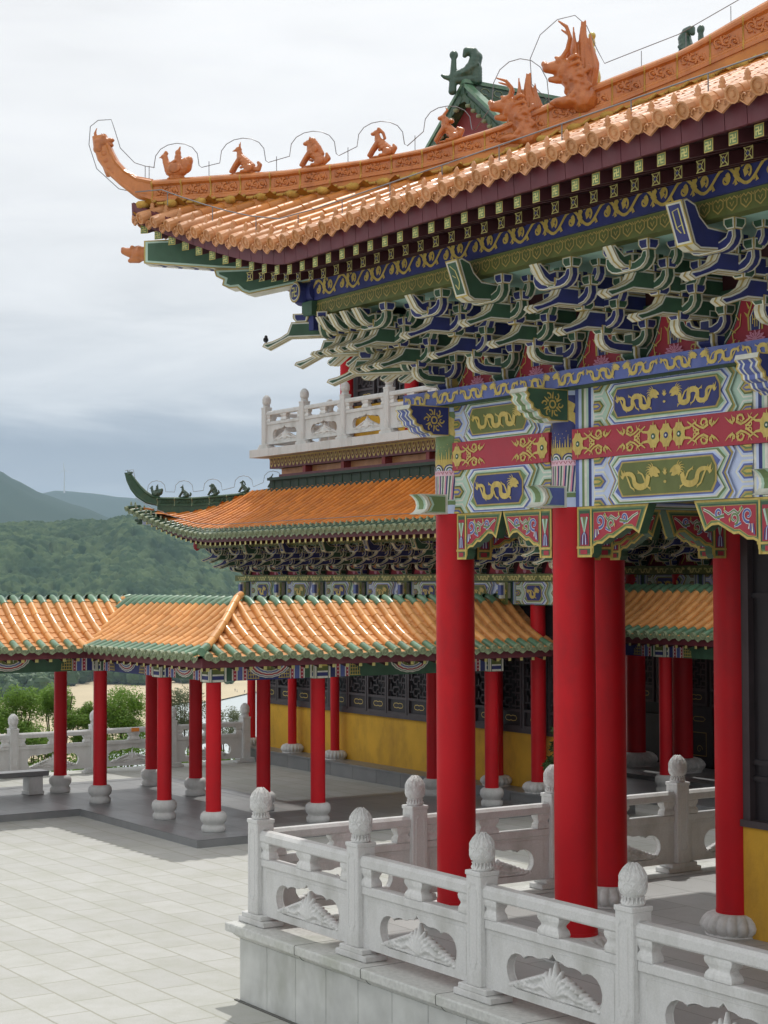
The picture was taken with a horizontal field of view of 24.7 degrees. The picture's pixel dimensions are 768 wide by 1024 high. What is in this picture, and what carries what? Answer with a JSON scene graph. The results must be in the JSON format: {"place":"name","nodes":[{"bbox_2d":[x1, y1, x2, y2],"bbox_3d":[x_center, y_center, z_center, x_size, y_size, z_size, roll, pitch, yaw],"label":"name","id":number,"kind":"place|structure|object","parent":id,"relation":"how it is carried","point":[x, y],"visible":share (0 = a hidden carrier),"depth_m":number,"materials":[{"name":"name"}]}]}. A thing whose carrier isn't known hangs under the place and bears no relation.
{"place":"outdoors","nodes":[
{"label":"outdoors","id":0,"kind":"place"},
{"bbox_2d":[0,471,108,522],"bbox_3d":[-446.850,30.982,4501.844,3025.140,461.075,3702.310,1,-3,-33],"label":"blue mountain","id":1,"kind":"structure","parent":0,"point":[19,501],"depth_m":3473.73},
{"bbox_2d":[43,491,156,517],"bbox_3d":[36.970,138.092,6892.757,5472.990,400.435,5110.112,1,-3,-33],"label":"mountain","id":2,"kind":"structure","parent":0,"point":[108,506],"depth_m":6114.66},
{"bbox_2d":[60,462,69,492],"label":"wind turbine","id":3,"kind":"object","parent":2,"relation":"on","point":[64,470],"visible":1,"depth_m":6203.24,"materials":[{"name":"grey metal"}]},
{"bbox_2d":[0,514,245,597],"bbox_3d":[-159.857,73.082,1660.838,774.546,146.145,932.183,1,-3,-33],"label":"green hill","id":4,"kind":"structure","parent":0,"point":[122,555],"depth_m":1460.95,"materials":[{"name":"green plant"}]},
{"bbox_2d":[0,680,246,763],"bbox_3d":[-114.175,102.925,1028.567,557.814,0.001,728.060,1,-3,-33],"label":"beach","id":5,"kind":"structure","parent":0,"point":[82,693],"depth_m":990.07,"materials":[{"name":"beige sand"}]},
{"bbox_2d":[0,671,234,700],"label":"distant wood","id":6,"kind":"object","parent":5,"relation":"on","point":[39,680],"visible":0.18,"depth_m":1041.30,"materials":[{"name":"green plant"}]},
{"bbox_2d":[50,694,246,771],"bbox_3d":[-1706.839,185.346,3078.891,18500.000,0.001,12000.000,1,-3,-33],"label":"sea","id":7,"kind":"structure","parent":0,"point":[238,701],"depth_m":871.47,"materials":[{"name":"grey liquid"}]},
{"bbox_2d":[0,777,530,847],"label":"walkway floor","id":8,"kind":"structure","parent":0,"point":[129,806],"depth_m":30.32,"materials":[{"name":"grey stone"}]},
{"bbox_2d":[0,769,48,794],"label":"stone bench","id":9,"kind":"object","parent":8,"relation":"on","point":[32,781],"visible":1,"depth_m":32.32,"materials":[{"name":"stone"}]},
{"bbox_2d":[0,591,552,832],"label":"covered walkway","id":10,"kind":"structure","parent":8,"relation":"on","point":[160,642],"depth_m":29.83,"materials":[{"name":"tile"}]},
{"bbox_2d":[0,760,715,1023],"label":"plaza","id":11,"kind":"structure","parent":0,"point":[102,923],"depth_m":21.57,"materials":[{"name":"grey stone"}]},
{"bbox_2d":[0,703,254,778],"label":"stone balustrade","id":12,"kind":"object","parent":11,"relation":"on","point":[16,752],"visible":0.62,"depth_m":37.29,"materials":[{"name":"stone"}]},
{"bbox_2d":[124,25,704,814],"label":"two storey hall","id":13,"kind":"structure","parent":11,"relation":"on","point":[330,511],"depth_m":35.94,"materials":[{"name":"orange tile"}]},
{"bbox_2d":[270,679,276,700],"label":"lattice window","id":14,"kind":"structure","parent":13,"relation":"in","point":[273,687],"depth_m":39.37,"materials":[{"name":"brown wood"}]},
{"bbox_2d":[277,679,287,701],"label":"lattice window","id":15,"kind":"structure","parent":13,"relation":"in","point":[282,690],"depth_m":39.04,"materials":[{"name":"brown wood"}]},
{"bbox_2d":[297,678,309,703],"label":"lattice window","id":16,"kind":"structure","parent":13,"relation":"in","point":[303,693],"depth_m":38.25,"materials":[{"name":"brown wood"}]},
{"bbox_2d":[325,678,328,706],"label":"lattice window","id":17,"kind":"structure","parent":13,"relation":"in","point":[327,679],"depth_m":37.39,"materials":[{"name":"brown wood"}]},
{"bbox_2d":[329,676,347,708],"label":"lattice window","id":18,"kind":"structure","parent":13,"relation":"in","point":[343,695],"depth_m":36.91,"materials":[{"name":"brown wood"}]},
{"bbox_2d":[348,676,366,710],"bbox_3d":[-0.534,3.313,36.434,0.070,1.590,0.720,1,-3,-33],"label":"lattice window","id":19,"kind":"structure","parent":13,"relation":"in","point":[356,701],"depth_m":36.43,"materials":[{"name":"brown wood"}]},
{"bbox_2d":[356,376,376,404],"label":"lattice window","id":20,"kind":"structure","parent":13,"relation":"in","point":[371,390],"depth_m":39.02,"materials":[{"name":"brown wood"}]},
{"bbox_2d":[367,675,386,712],"bbox_3d":[-0.127,3.288,35.810,0.070,1.590,0.720,1,-3,-33],"label":"lattice window","id":21,"kind":"structure","parent":13,"relation":"in","point":[375,702],"depth_m":35.81,"materials":[{"name":"brown wood"}]},
{"bbox_2d":[377,376,397,401],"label":"lattice window","id":22,"kind":"structure","parent":13,"relation":"in","point":[379,388],"depth_m":38.49,"materials":[{"name":"brown wood"}]},
{"bbox_2d":[387,674,406,715],"bbox_3d":[0.281,3.264,35.187,0.070,1.590,0.720,1,-3,-33],"label":"lattice window","id":23,"kind":"structure","parent":13,"relation":"in","point":[397,705],"depth_m":35.19,"materials":[{"name":"brown wood"}]},
{"bbox_2d":[399,375,420,398],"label":"lattice window","id":24,"kind":"structure","parent":13,"relation":"in","point":[401,385],"depth_m":37.80,"materials":[{"name":"brown wood"}]},
{"bbox_2d":[407,673,425,717],"bbox_3d":[0.689,3.239,34.564,0.070,1.590,0.720,1,-3,-33],"label":"lattice window","id":25,"kind":"structure","parent":13,"relation":"in","point":[416,707],"depth_m":34.63,"materials":[{"name":"brown wood"}]},
{"bbox_2d":[475,671,484,723],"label":"lattice window","id":26,"kind":"structure","parent":13,"relation":"in","point":[479,709],"depth_m":32.87,"materials":[{"name":"brown wood"}]},
{"bbox_2d":[503,658,521,728],"bbox_3d":[2.319,3.141,32.072,0.070,1.590,0.720,1,-3,-33],"label":"lattice window","id":27,"kind":"structure","parent":13,"relation":"in","point":[512,717],"depth_m":31.97,"materials":[{"name":"brown wood"}]},
{"bbox_2d":[522,657,547,731],"bbox_3d":[2.727,3.116,31.449,0.070,1.590,0.720,1,-3,-33],"label":"lattice window","id":28,"kind":"structure","parent":13,"relation":"in","point":[526,714],"depth_m":31.64,"materials":[{"name":"brown wood"}]},
{"bbox_2d":[548,652,553,731],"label":"lattice window","id":29,"kind":"structure","parent":13,"relation":"in","point":[550,659],"depth_m":31.08,"materials":[{"name":"brown wood"}]},
{"bbox_2d":[225,861,767,1023],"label":"stone terrace","id":30,"kind":"structure","parent":11,"relation":"on","point":[291,974],"depth_m":15.67,"materials":[{"name":"grey stone"}]},
{"bbox_2d":[89,0,767,964],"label":"temple hall","id":31,"kind":"structure","parent":30,"relation":"on","point":[561,304],"depth_m":15.47,"materials":[{"name":"red wood"}]},
{"bbox_2d":[263,335,267,342],"bbox_3d":[-1.182,-1.719,17.535,0.052,0.113,0.184,0,-2,-2],"label":"bird","id":32,"kind":"object","parent":31,"relation":"on","point":[265,339],"visible":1,"depth_m":17.51},
{"bbox_2d":[274,755,715,906],"bbox_3d":[3.493,3.430,20.071,11.020,1.314,0.230,1,-3,-33],"label":"stone balustrade","id":33,"kind":"object","parent":30,"relation":"on","point":[678,827],"visible":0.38,"depth_m":18.79,"materials":[{"name":"stone"}]},
{"bbox_2d":[238,787,767,1023],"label":"stone balustrade","id":34,"kind":"object","parent":30,"relation":"on","point":[633,974],"visible":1,"depth_m":13.80,"materials":[{"name":"stone"}]},
{"bbox_2d":[540,722,553,770],"bbox_3d":[2.943,4.234,29.641,0.507,1.338,0.685,1,-3,-33],"label":"potted shrub","id":35,"kind":"object","parent":11,"relation":"on","point":[547,762],"visible":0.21,"depth_m":29.72,"materials":[{"name":"green plant"}]},
{"bbox_2d":[625,527,714,787],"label":"hall","id":36,"kind":"structure","parent":11,"relation":"on","point":[663,560],"depth_m":35.66,"materials":[{"name":"brown wood"}]},
{"bbox_2d":[645,656,655,701],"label":"lattice window","id":37,"kind":"structure","parent":36,"relation":"in","point":[650,690],"depth_m":37.08,"materials":[{"name":"brown wood"}]},
{"bbox_2d":[656,657,672,703],"bbox_3d":[5.958,3.201,36.649,0.070,1.590,0.720,1,-3,-33],"label":"lattice window","id":38,"kind":"structure","parent":36,"relation":"in","point":[657,658],"depth_m":36.90,"materials":[{"name":"brown wood"}]},
{"bbox_2d":[672,704,714,766],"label":"door panels","id":39,"kind":"structure","parent":36,"relation":"in","point":[703,717],"depth_m":35.70,"materials":[{"name":"brown wood"}]},
{"bbox_2d":[692,659,709,706],"bbox_3d":[6.395,3.174,35.980,0.070,1.590,0.720,1,-3,-33],"label":"lattice window","id":40,"kind":"structure","parent":36,"relation":"in","point":[700,696],"depth_m":35.80,"materials":[{"name":"brown wood"}]},
{"bbox_2d":[709,660,713,706],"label":"lattice window","id":41,"kind":"structure","parent":36,"relation":"in","point":[711,662],"depth_m":35.55,"materials":[{"name":"brown wood"}]},
{"bbox_2d":[0,0,766,498],"label":"sky","id":42,"kind":"structure","parent":0,"point":[110,365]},
{"bbox_2d":[627,777,714,810],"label":"walkway floor","id":43,"kind":"structure","parent":0,"point":[637,786],"depth_m":32.87,"materials":[{"name":"grey stone"}]},
{"bbox_2d":[625,583,713,791],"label":"covered walkway","id":44,"kind":"structure","parent":43,"relation":"on","point":[665,623],"depth_m":32.28,"materials":[{"name":"tile"}]},
{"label":"hillside","id":45,"kind":"structure","parent":0,"visible":0},
{"bbox_2d":[0,682,43,744],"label":"broadleaf shrub","id":46,"kind":"object","parent":45,"relation":"on","point":[15,701],"visible":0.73,"depth_m":42.66,"materials":[{"name":"green plant"}]},
{"bbox_2d":[0,715,67,771],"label":"broadleaf shrub","id":47,"kind":"object","parent":45,"relation":"on","point":[33,741],"visible":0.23,"depth_m":42.30,"materials":[{"name":"green plant"}]},
{"bbox_2d":[31,682,75,771],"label":"broadleaf shrub","id":48,"kind":"object","parent":45,"relation":"on","point":[47,695],"visible":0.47,"depth_m":43.73,"materials":[{"name":"green plant"}]},
{"bbox_2d":[67,701,92,755],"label":"broadleaf shrub","id":49,"kind":"object","parent":45,"relation":"on","point":[80,717],"visible":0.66,"depth_m":43.51,"materials":[{"name":"green plant"}]},
{"bbox_2d":[67,733,140,770],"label":"broadleaf shrub","id":50,"kind":"object","parent":45,"relation":"on","point":[114,752],"visible":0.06,"depth_m":42.58,"materials":[{"name":"green plant"}]},
{"bbox_2d":[107,684,145,766],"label":"broadleaf shrub","id":51,"kind":"object","parent":45,"relation":"on","point":[122,715],"visible":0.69,"depth_m":43.98,"materials":[{"name":"green plant"}]},
{"bbox_2d":[31,749,228,771],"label":"undergrowth","id":52,"kind":"object","parent":45,"relation":"on","point":[183,762],"visible":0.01,"depth_m":39.25,"materials":[{"name":"green plant"}]},
{"bbox_2d":[123,738,203,766],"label":"broadleaf shrub","id":53,"kind":"object","parent":45,"relation":"on","point":[142,749],"visible":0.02,"depth_m":42.92,"materials":[{"name":"green plant"}]},
{"bbox_2d":[172,683,205,762],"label":"feathery shrub","id":54,"kind":"object","parent":45,"relation":"on","point":[182,717],"visible":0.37,"depth_m":45.34,"materials":[{"name":"green plant"}]},
{"bbox_2d":[204,706,240,759],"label":"feathery shrub","id":55,"kind":"object","parent":45,"relation":"on","point":[233,715],"visible":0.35,"depth_m":45.09,"materials":[{"name":"green plant"}]}
]}

